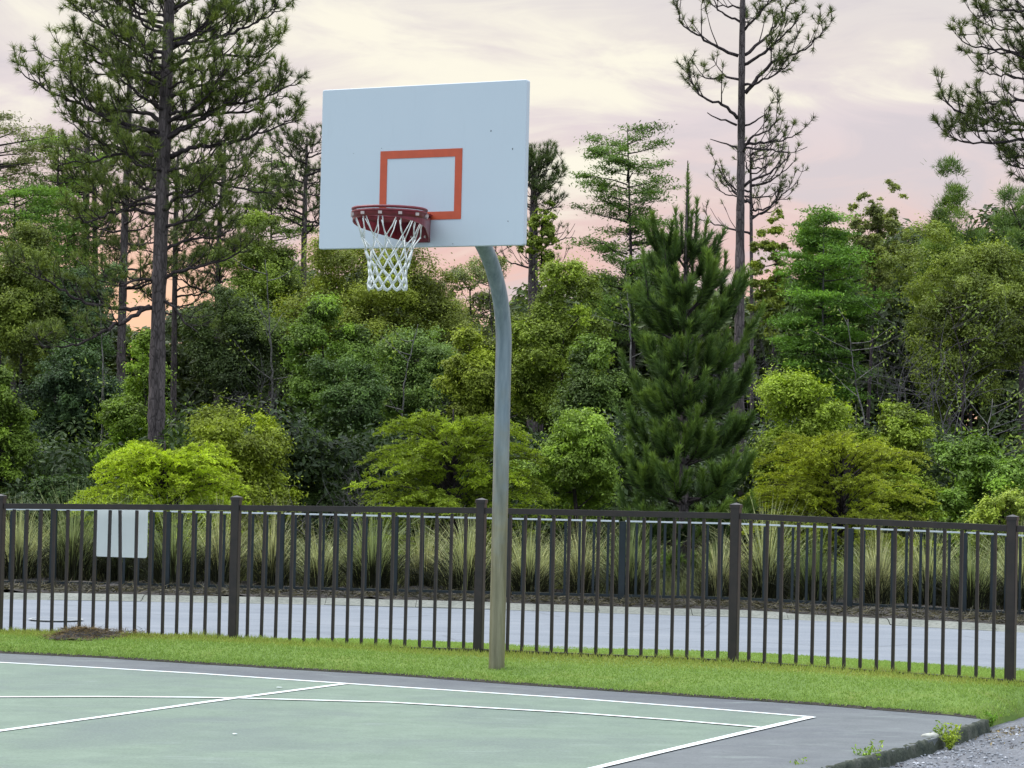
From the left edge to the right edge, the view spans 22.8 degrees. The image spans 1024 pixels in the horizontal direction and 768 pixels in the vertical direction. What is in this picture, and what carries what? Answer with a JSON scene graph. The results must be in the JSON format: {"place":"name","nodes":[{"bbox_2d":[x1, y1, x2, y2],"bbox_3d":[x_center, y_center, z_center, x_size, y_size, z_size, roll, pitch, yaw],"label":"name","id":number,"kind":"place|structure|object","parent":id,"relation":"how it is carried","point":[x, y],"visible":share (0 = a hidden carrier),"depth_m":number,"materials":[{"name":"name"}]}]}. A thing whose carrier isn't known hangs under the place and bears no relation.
{"place":"outdoors","nodes":[
{"label":"outdoors","id":0,"kind":"place"},
{"bbox_2d":[0,653,980,767],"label":"court","id":1,"kind":"object","parent":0,"point":[826,736],"visible":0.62,"depth_m":15.29,"materials":[{"name":"grey asphalt"}]},
{"bbox_2d":[0,663,802,767],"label":"court playing area","id":2,"kind":"object","parent":1,"relation":"on","point":[280,731],"visible":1,"depth_m":14.35,"materials":[{"name":"green paint"}]},
{"bbox_2d":[0,683,347,730],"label":"court lane line","id":3,"kind":"object","parent":2,"relation":"on","point":[165,707],"visible":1,"depth_m":14.99,"materials":[{"name":"white paint"}]},
{"bbox_2d":[0,696,759,726],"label":"court arc line","id":4,"kind":"object","parent":2,"relation":"on","point":[384,701],"visible":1,"depth_m":15.55,"materials":[{"name":"white paint"}]},
{"bbox_2d":[0,662,813,716],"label":"court baseline","id":5,"kind":"object","parent":2,"relation":"on","point":[423,688],"visible":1,"depth_m":16.70,"materials":[{"name":"white paint"}]},
{"bbox_2d":[589,716,813,767],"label":"court sideline","id":6,"kind":"object","parent":2,"relation":"on","point":[692,744],"visible":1,"depth_m":13.75,"materials":[{"name":"white paint"}]},
{"bbox_2d":[821,719,990,767],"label":"court edge","id":7,"kind":"object","parent":1,"relation":"on","point":[888,758],"visible":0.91,"depth_m":13.91,"materials":[{"name":"grey concrete"}]},
{"bbox_2d":[5,534,986,604],"bbox_3d":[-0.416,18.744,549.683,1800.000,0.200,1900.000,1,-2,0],"label":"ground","id":8,"kind":"structure","parent":0,"point":[250,596],"depth_m":30.45,"materials":[{"name":"brown soil"}]},
{"bbox_2d":[0,362,46,520],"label":"broadleaf tree","id":9,"kind":"object","parent":8,"relation":"on","point":[20,448],"visible":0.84,"depth_m":36.87,"materials":[{"name":"green plant"}]},
{"bbox_2d":[0,211,72,403],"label":"broadleaf tree","id":10,"kind":"object","parent":8,"relation":"on","point":[23,298],"visible":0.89,"depth_m":42.82,"materials":[{"name":"green plant"}]},
{"bbox_2d":[0,110,87,384],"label":"layered conifer","id":11,"kind":"object","parent":8,"relation":"on","point":[24,161],"visible":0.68,"depth_m":48.26,"materials":[{"name":"green plant"}]},
{"bbox_2d":[0,176,91,399],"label":"layered conifer","id":12,"kind":"object","parent":8,"relation":"on","point":[43,206],"visible":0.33,"depth_m":45.84,"materials":[{"name":"green plant"}]},
{"bbox_2d":[9,464,95,545],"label":"broadleaf shrub","id":13,"kind":"object","parent":8,"relation":"on","point":[68,485],"visible":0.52,"depth_m":33.22,"materials":[{"name":"green plant"}]},
{"bbox_2d":[2,133,115,402],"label":"layered conifer","id":14,"kind":"object","parent":8,"relation":"on","point":[57,179],"visible":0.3,"depth_m":49.01,"materials":[{"name":"green plant"}]},
{"bbox_2d":[13,334,144,475],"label":"broadleaf tree","id":15,"kind":"object","parent":8,"relation":"on","point":[67,390],"visible":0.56,"depth_m":40.59,"materials":[{"name":"green plant"}]},
{"bbox_2d":[26,252,135,406],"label":"broadleaf tree","id":16,"kind":"object","parent":8,"relation":"on","point":[84,271],"visible":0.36,"depth_m":43.31,"materials":[{"name":"green plant"}]},
{"bbox_2d":[20,94,144,407],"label":"pine tree","id":17,"kind":"object","parent":8,"relation":"on","point":[85,195],"visible":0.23,"depth_m":50.20,"materials":[{"name":"green plant"}]},
{"bbox_2d":[41,123,123,374],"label":"pine tree","id":18,"kind":"object","parent":8,"relation":"on","point":[94,198],"visible":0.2,"depth_m":50.40,"materials":[{"name":"green plant"}]},
{"bbox_2d":[68,289,148,454],"bbox_3d":[-6.265,0.623,39.773,1.446,4.269,1.187,2,-2,-28],"label":"sapling","id":19,"kind":"object","parent":8,"relation":"on","point":[102,387],"visible":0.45,"depth_m":39.95,"materials":[{"name":"green plant"}]},
{"bbox_2d":[70,15,192,395],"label":"pine tree","id":20,"kind":"object","parent":8,"relation":"on","point":[123,241],"visible":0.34,"depth_m":47.04,"materials":[{"name":"green plant"}]},
{"bbox_2d":[84,326,192,476],"bbox_3d":[-5.773,1.031,39.492,2.216,3.866,1.841,1,-2,0],"label":"broadleaf tree","id":21,"kind":"object","parent":8,"relation":"on","point":[124,414],"visible":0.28,"depth_m":39.36,"materials":[{"name":"green plant"}]},
{"bbox_2d":[1,0,310,534],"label":"pine tree","id":22,"kind":"object","parent":8,"relation":"on","point":[162,85],"visible":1,"depth_m":36.74,"materials":[{"name":"green plant"}]},
{"bbox_2d":[59,438,258,559],"bbox_3d":[-4.460,1.709,31.949,2.257,2.055,2.186,0,-2,33],"label":"shrub","id":23,"kind":"object","parent":8,"relation":"on","point":[163,468],"visible":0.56,"depth_m":31.70,"materials":[{"name":"green plant"}]},
{"bbox_2d":[128,129,233,428],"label":"pine tree","id":24,"kind":"object","parent":8,"relation":"on","point":[148,293],"visible":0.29,"depth_m":50.99,"materials":[{"name":"green plant"}]},
{"bbox_2d":[167,113,276,406],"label":"pine tree","id":25,"kind":"object","parent":8,"relation":"on","point":[188,226],"visible":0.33,"depth_m":49.93,"materials":[{"name":"green plant"}]},
{"bbox_2d":[165,276,291,414],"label":"broadleaf tree","id":26,"kind":"object","parent":8,"relation":"on","point":[218,362],"visible":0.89,"depth_m":42.70,"materials":[{"name":"green plant"}]},
{"bbox_2d":[169,388,308,546],"bbox_3d":[-3.779,1.446,34.368,2.054,2.800,2.171,1,-2,15],"label":"broadleaf shrub","id":27,"kind":"object","parent":8,"relation":"on","point":[256,455],"visible":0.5,"depth_m":34.22,"materials":[{"name":"green plant"}]},
{"bbox_2d":[203,204,307,425],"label":"broadleaf tree","id":28,"kind":"object","parent":8,"relation":"on","point":[275,257],"visible":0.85,"depth_m":46.90,"materials":[{"name":"green plant"}]},
{"bbox_2d":[210,238,311,428],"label":"sapling","id":29,"kind":"object","parent":8,"relation":"on","point":[268,336],"visible":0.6,"depth_m":41.02,"materials":[{"name":"green plant"}]},
{"bbox_2d":[223,144,318,411],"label":"layered conifer","id":30,"kind":"object","parent":8,"relation":"on","point":[287,231],"visible":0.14,"depth_m":51.10,"materials":[{"name":"green plant"}]},
{"bbox_2d":[243,117,321,426],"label":"pine tree","id":31,"kind":"object","parent":8,"relation":"on","point":[306,162],"visible":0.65,"depth_m":47.95,"materials":[{"name":"green plant"}]},
{"bbox_2d":[243,412,361,555],"bbox_3d":[-3.252,1.683,36.407,2.394,2.592,2.214,1,-2,0],"label":"broadleaf shrub","id":32,"kind":"object","parent":8,"relation":"on","point":[314,493],"visible":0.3,"depth_m":36.14,"materials":[{"name":"green plant"}]},
{"bbox_2d":[274,281,389,471],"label":"broadleaf tree","id":33,"kind":"object","parent":8,"relation":"on","point":[307,332],"visible":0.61,"depth_m":40.27,"materials":[{"name":"green plant"}]},
{"bbox_2d":[247,467,434,558],"bbox_3d":[-2.156,1.700,33.203,2.528,1.821,2.073,0,-2,33],"label":"bare shrub","id":34,"kind":"object","parent":8,"relation":"on","point":[362,504],"visible":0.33,"depth_m":32.99,"materials":[{"name":"brown plant"}]},
{"bbox_2d":[288,339,402,537],"bbox_3d":[-2.605,1.154,39.005,1.886,3.724,2.044,1,-2,0],"label":"broadleaf tree","id":35,"kind":"object","parent":8,"relation":"on","point":[362,396],"visible":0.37,"depth_m":38.68,"materials":[{"name":"green plant"}]},
{"bbox_2d":[258,227,489,373],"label":"broadleaf tree","id":36,"kind":"object","parent":8,"relation":"on","point":[423,294],"visible":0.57,"depth_m":44.04,"materials":[{"name":"green plant"}]},
{"bbox_2d":[367,314,459,501],"bbox_3d":[-1.695,0.874,39.371,1.836,3.946,1.230,1,-2,0],"label":"sapling","id":37,"kind":"object","parent":8,"relation":"on","point":[392,346],"visible":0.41,"depth_m":39.50,"materials":[{"name":"green plant"}]},
{"bbox_2d":[371,313,464,502],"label":"broadleaf tree","id":38,"kind":"object","parent":8,"relation":"on","point":[423,369],"visible":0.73,"depth_m":41.14,"materials":[{"name":"green plant"}]},
{"bbox_2d":[342,408,567,567],"bbox_3d":[-0.709,1.570,32.410,2.912,2.526,2.640,1,-2,0],"label":"shrub","id":39,"kind":"object","parent":8,"relation":"on","point":[439,459],"visible":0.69,"depth_m":32.21,"materials":[{"name":"green plant"}]},
{"bbox_2d":[432,252,515,348],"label":"broadleaf tree","id":40,"kind":"object","parent":8,"relation":"on","point":[478,272],"visible":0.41,"depth_m":47.18,"materials":[{"name":"green plant"}]},
{"bbox_2d":[418,320,532,420],"bbox_3d":[-0.617,1.050,39.552,1.500,4.054,1.384,0,-2,40],"label":"broadleaf tree","id":41,"kind":"object","parent":8,"relation":"on","point":[471,371],"visible":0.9,"depth_m":39.35,"materials":[{"name":"green plant"}]},
{"bbox_2d":[0,395,1023,580],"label":"undergrowth","id":42,"kind":"object","parent":8,"relation":"on","point":[55,457],"visible":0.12,"depth_m":36.91,"materials":[{"name":"green plant"}]},
{"bbox_2d":[165,351,338,430],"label":"bare shrub","id":43,"kind":"object","parent":42,"relation":"on","point":[249,395],"visible":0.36,"depth_m":40.66,"materials":[{"name":"brown plant"}]},
{"bbox_2d":[693,286,885,437],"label":"bare shrub","id":44,"kind":"object","parent":42,"relation":"on","point":[762,379],"visible":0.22,"depth_m":43.41,"materials":[{"name":"brown plant"}]},
{"bbox_2d":[812,267,1023,444],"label":"bare shrub","id":45,"kind":"object","parent":42,"relation":"on","point":[919,392],"visible":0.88,"depth_m":40.78,"materials":[{"name":"brown plant"}]},
{"bbox_2d":[0,203,1023,509],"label":"distant woods","id":46,"kind":"object","parent":8,"relation":"on","point":[188,381],"visible":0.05,"depth_m":53.75,"materials":[{"name":"green plant"}]},
{"bbox_2d":[494,169,574,435],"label":"pine tree","id":47,"kind":"object","parent":8,"relation":"on","point":[536,233],"visible":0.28,"depth_m":51.04,"materials":[{"name":"green plant"}]},
{"bbox_2d":[516,200,562,440],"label":"broadleaf tree","id":48,"kind":"object","parent":8,"relation":"on","point":[547,229],"visible":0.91,"depth_m":49.55,"materials":[{"name":"green plant"}]},
{"bbox_2d":[527,138,569,431],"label":"pine tree","id":49,"kind":"object","parent":8,"relation":"on","point":[536,158],"visible":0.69,"depth_m":50.03,"materials":[{"name":"green plant"}]},
{"bbox_2d":[486,247,625,528],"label":"broadleaf tree","id":50,"kind":"object","parent":8,"relation":"on","point":[539,333],"visible":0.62,"depth_m":40.22,"materials":[{"name":"green plant"}]},
{"bbox_2d":[486,399,627,557],"bbox_3d":[0.616,1.571,33.979,1.967,2.725,1.694,1,-2,0],"label":"broadleaf shrub","id":51,"kind":"object","parent":8,"relation":"on","point":[586,460],"visible":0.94,"depth_m":33.77,"materials":[{"name":"green plant"}]},
{"bbox_2d":[538,324,646,534],"bbox_3d":[1.333,1.093,38.453,1.748,3.989,1.739,2,-2,-27],"label":"broadleaf tree","id":52,"kind":"object","parent":8,"relation":"on","point":[601,390],"visible":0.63,"depth_m":38.27,"materials":[{"name":"green plant"}]},
{"bbox_2d":[561,119,690,397],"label":"layered conifer","id":53,"kind":"object","parent":8,"relation":"on","point":[615,158],"visible":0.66,"depth_m":45.95,"materials":[{"name":"green plant"}]},
{"bbox_2d":[694,123,809,430],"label":"pine tree","id":54,"kind":"object","parent":8,"relation":"on","point":[778,191],"visible":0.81,"depth_m":50.05,"materials":[{"name":"green plant"}]},
{"bbox_2d":[668,0,836,559],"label":"pine tree","id":55,"kind":"object","parent":8,"relation":"on","point":[741,146],"visible":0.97,"depth_m":38.03,"materials":[{"name":"brown plant"}]},
{"bbox_2d":[745,208,791,420],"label":"broadleaf tree","id":56,"kind":"object","parent":8,"relation":"on","point":[763,284],"visible":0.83,"depth_m":46.00,"materials":[{"name":"green plant"}]},
{"bbox_2d":[734,354,880,560],"bbox_3d":[4.226,1.305,35.583,2.431,3.520,1.991,1,-2,0],"label":"broadleaf shrub","id":57,"kind":"object","parent":8,"relation":"on","point":[806,405],"visible":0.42,"depth_m":35.23,"materials":[{"name":"green plant"}]},
{"bbox_2d":[753,203,906,401],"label":"layered conifer","id":58,"kind":"object","parent":8,"relation":"on","point":[836,258],"visible":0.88,"depth_m":42.40,"materials":[{"name":"green plant"}]},
{"bbox_2d":[736,429,942,583],"bbox_3d":[4.112,1.738,31.993,2.662,2.380,2.538,1,-2,0],"label":"shrub","id":59,"kind":"object","parent":8,"relation":"on","point":[836,474],"visible":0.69,"depth_m":31.71,"materials":[{"name":"green plant"}]},
{"bbox_2d":[798,293,911,429],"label":"sapling","id":60,"kind":"object","parent":8,"relation":"on","point":[892,333],"visible":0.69,"depth_m":40.02,"materials":[{"name":"green plant"}]},
{"bbox_2d":[844,179,909,432],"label":"broadleaf tree","id":61,"kind":"object","parent":8,"relation":"on","point":[880,219],"visible":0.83,"depth_m":46.98,"materials":[{"name":"green plant"}]},
{"bbox_2d":[863,393,950,538],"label":"broadleaf shrub","id":62,"kind":"object","parent":8,"relation":"on","point":[898,420],"visible":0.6,"depth_m":34.81,"materials":[{"name":"green plant"}]},
{"bbox_2d":[858,213,1023,433],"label":"broadleaf tree","id":63,"kind":"object","parent":8,"relation":"on","point":[975,268],"visible":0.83,"depth_m":41.73,"materials":[{"name":"green plant"}]},
{"bbox_2d":[906,151,995,433],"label":"pine tree","id":64,"kind":"object","parent":8,"relation":"on","point":[953,200],"visible":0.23,"depth_m":47.96,"materials":[{"name":"green plant"}]},
{"bbox_2d":[918,283,1008,565],"bbox_3d":[7.020,0.727,39.353,1.406,4.631,1.500,1,-2,0],"label":"sapling","id":65,"kind":"object","parent":8,"relation":"on","point":[978,349],"visible":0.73,"depth_m":39.55,"materials":[{"name":"green plant"}]},
{"bbox_2d":[921,374,1023,484],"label":"sapling","id":66,"kind":"object","parent":8,"relation":"on","point":[971,403],"visible":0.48,"depth_m":36.06,"materials":[{"name":"green plant"}]},
{"bbox_2d":[925,425,1023,559],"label":"broadleaf shrub","id":67,"kind":"object","parent":8,"relation":"on","point":[964,464],"visible":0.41,"depth_m":33.29,"materials":[{"name":"green plant"}]},
{"bbox_2d":[927,0,1023,182],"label":"pine tree","id":68,"kind":"object","parent":8,"relation":"on","point":[973,121],"visible":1,"depth_m":36.09,"materials":[{"name":"green plant"}]},
{"bbox_2d":[951,481,1023,564],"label":"broadleaf shrub","id":69,"kind":"object","parent":8,"relation":"on","point":[989,511],"visible":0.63,"depth_m":32.33,"materials":[{"name":"green plant"}]},
{"bbox_2d":[967,178,1023,452],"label":"pine tree","id":70,"kind":"object","parent":8,"relation":"on","point":[1007,225],"visible":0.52,"depth_m":47.18,"materials":[{"name":"green plant"}]},
{"bbox_2d":[0,626,1023,726],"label":"lawn","id":71,"kind":"structure","parent":0,"point":[1011,717],"depth_m":17.27,"materials":[{"name":"plant"}]},
{"bbox_2d":[34,622,193,640],"bbox_3d":[-2.910,1.903,19.301,1.645,0.220,0.615,1,-2,0],"label":"pine straw heap","id":72,"kind":"object","parent":71,"relation":"on","point":[72,633],"visible":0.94,"depth_m":19.22,"materials":[{"name":"brown plant"}]},
{"bbox_2d":[319,80,529,669],"bbox_3d":[-0.503,0.105,16.858,1.487,4.116,1.503,2,-2,-18],"label":"basketball hoop","id":73,"kind":"object","parent":71,"relation":"on","point":[412,167],"visible":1,"depth_m":16.64,"materials":[{"name":"grey metal"}]},
{"bbox_2d":[0,651,975,717],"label":"lawn edge","id":74,"kind":"object","parent":71,"relation":"on","point":[637,691],"visible":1,"depth_m":17.23,"materials":[{"name":"concrete"}]},
{"bbox_2d":[0,494,1023,682],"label":"metal fence","id":75,"kind":"object","parent":71,"relation":"on","point":[735,516],"visible":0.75,"depth_m":18.48,"materials":[{"name":"brown metal"}]},
{"bbox_2d":[96,510,147,557],"bbox_3d":[-3.008,1.145,19.594,0.426,0.383,0.004,1,-2,16],"label":"sign","id":76,"kind":"object","parent":75,"relation":"attached to","point":[128,527],"visible":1,"depth_m":19.59,"materials":[{"name":"white metal"}]},
{"bbox_2d":[0,0,1023,427],"label":"sky","id":77,"kind":"structure","parent":0,"point":[590,66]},
{"bbox_2d":[3,599,1023,670],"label":"road","id":78,"kind":"structure","parent":0,"point":[917,644],"depth_m":24.42,"materials":[{"name":"grey asphalt"}]},
{"bbox_2d":[4,592,1023,632],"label":"kerb","id":79,"kind":"structure","parent":78,"relation":"on","point":[531,607],"depth_m":27.71,"materials":[{"name":"concrete"}]},
{"bbox_2d":[5,520,1022,604],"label":"wild grass","id":80,"kind":"structure","parent":0,"point":[682,589],"depth_m":30.66,"materials":[{"name":"plant"}]},
{"bbox_2d":[4,568,1023,625],"bbox_3d":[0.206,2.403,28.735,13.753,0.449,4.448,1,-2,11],"label":"straw litter","id":81,"kind":"object","parent":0,"point":[756,604],"visible":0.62,"depth_m":28.17,"materials":[{"name":"brown plant"}]},
{"bbox_2d":[4,491,63,579],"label":"grass clump","id":82,"kind":"object","parent":81,"relation":"on","point":[32,565],"visible":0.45,"depth_m":30.29,"materials":[{"name":"plant"}]},
{"bbox_2d":[17,477,132,581],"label":"grass clump","id":83,"kind":"object","parent":81,"relation":"on","point":[73,568],"visible":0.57,"depth_m":30.45,"materials":[{"name":"plant"}]},
{"bbox_2d":[48,481,175,581],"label":"grass clump","id":84,"kind":"object","parent":81,"relation":"on","point":[129,576],"visible":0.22,"depth_m":30.59,"materials":[{"name":"plant"}]},
{"bbox_2d":[117,493,230,583],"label":"grass clump","id":85,"kind":"object","parent":81,"relation":"on","point":[186,564],"visible":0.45,"depth_m":30.04,"materials":[{"name":"plant"}]},
{"bbox_2d":[172,492,275,583],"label":"grass clump","id":86,"kind":"object","parent":81,"relation":"on","point":[214,570],"visible":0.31,"depth_m":30.21,"materials":[{"name":"plant"}]},
{"bbox_2d":[229,497,315,585],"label":"grass clump","id":87,"kind":"object","parent":81,"relation":"on","point":[271,569],"visible":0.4,"depth_m":30.39,"materials":[{"name":"plant"}]},
{"bbox_2d":[284,520,374,587],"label":"grass clump","id":88,"kind":"object","parent":81,"relation":"on","point":[314,572],"visible":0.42,"depth_m":29.84,"materials":[{"name":"plant"}]},
{"bbox_2d":[311,500,453,588],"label":"grass clump","id":89,"kind":"object","parent":81,"relation":"on","point":[371,566],"visible":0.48,"depth_m":29.96,"materials":[{"name":"plant"}]},
{"bbox_2d":[398,514,448,587],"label":"grass clump","id":90,"kind":"object","parent":81,"relation":"on","point":[414,581],"visible":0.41,"depth_m":30.15,"materials":[{"name":"plant"}]},
{"bbox_2d":[404,504,546,590],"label":"grass clump","id":91,"kind":"object","parent":81,"relation":"on","point":[457,580],"visible":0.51,"depth_m":29.55,"materials":[{"name":"plant"}]},
{"bbox_2d":[4,509,1023,613],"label":"metal fence","id":92,"kind":"object","parent":81,"relation":"on","point":[622,558],"visible":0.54,"depth_m":28.23,"materials":[{"name":"green paint"}]},
{"bbox_2d":[467,520,577,592],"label":"grass clump","id":93,"kind":"object","parent":81,"relation":"on","point":[530,578],"visible":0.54,"depth_m":29.72,"materials":[{"name":"plant"}]},
{"bbox_2d":[535,516,618,593],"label":"grass clump","id":94,"kind":"object","parent":81,"relation":"on","point":[587,585],"visible":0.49,"depth_m":29.88,"materials":[{"name":"plant"}]},
{"bbox_2d":[562,505,684,597],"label":"grass clump","id":95,"kind":"object","parent":81,"relation":"on","point":[631,570],"visible":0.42,"depth_m":29.32,"materials":[{"name":"plant"}]},
{"bbox_2d":[604,160,769,588],"bbox_3d":[2.162,0.058,31.030,1.896,5.589,1.836,0,-2,40],"label":"young pine","id":96,"kind":"object","parent":81,"relation":"on","point":[673,308],"visible":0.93,"depth_m":30.78,"materials":[{"name":"green plant"}]},
{"bbox_2d":[677,529,759,600],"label":"grass clump","id":97,"kind":"object","parent":81,"relation":"on","point":[712,583],"visible":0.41,"depth_m":29.41,"materials":[{"name":"plant"}]},
{"bbox_2d":[681,499,831,598],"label":"grass clump","id":98,"kind":"object","parent":81,"relation":"on","point":[757,568],"visible":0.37,"depth_m":29.53,"materials":[{"name":"plant"}]},
{"bbox_2d":[768,523,859,603],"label":"grass clump","id":99,"kind":"object","parent":81,"relation":"on","point":[802,585],"visible":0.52,"depth_m":28.99,"materials":[{"name":"plant"}]},
{"bbox_2d":[840,516,924,604],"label":"grass clump","id":100,"kind":"object","parent":81,"relation":"on","point":[870,591],"visible":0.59,"depth_m":29.15,"materials":[{"name":"plant"}]},
{"bbox_2d":[875,518,975,605],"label":"grass clump","id":101,"kind":"object","parent":81,"relation":"on","point":[915,589],"visible":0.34,"depth_m":29.30,"materials":[{"name":"plant"}]},
{"bbox_2d":[913,530,1022,609],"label":"grass clump","id":102,"kind":"object","parent":81,"relation":"on","point":[984,595],"visible":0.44,"depth_m":28.73,"materials":[{"name":"plant"}]},
{"bbox_2d":[972,521,1023,609],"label":"grass clump","id":103,"kind":"object","parent":81,"relation":"on","point":[1001,605],"visible":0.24,"depth_m":28.91,"materials":[{"name":"plant"}]},
{"bbox_2d":[885,717,1023,767],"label":"gravel path","id":104,"kind":"structure","parent":0,"point":[1015,752],"depth_m":14.25,"materials":[{"name":"grey gravel"}]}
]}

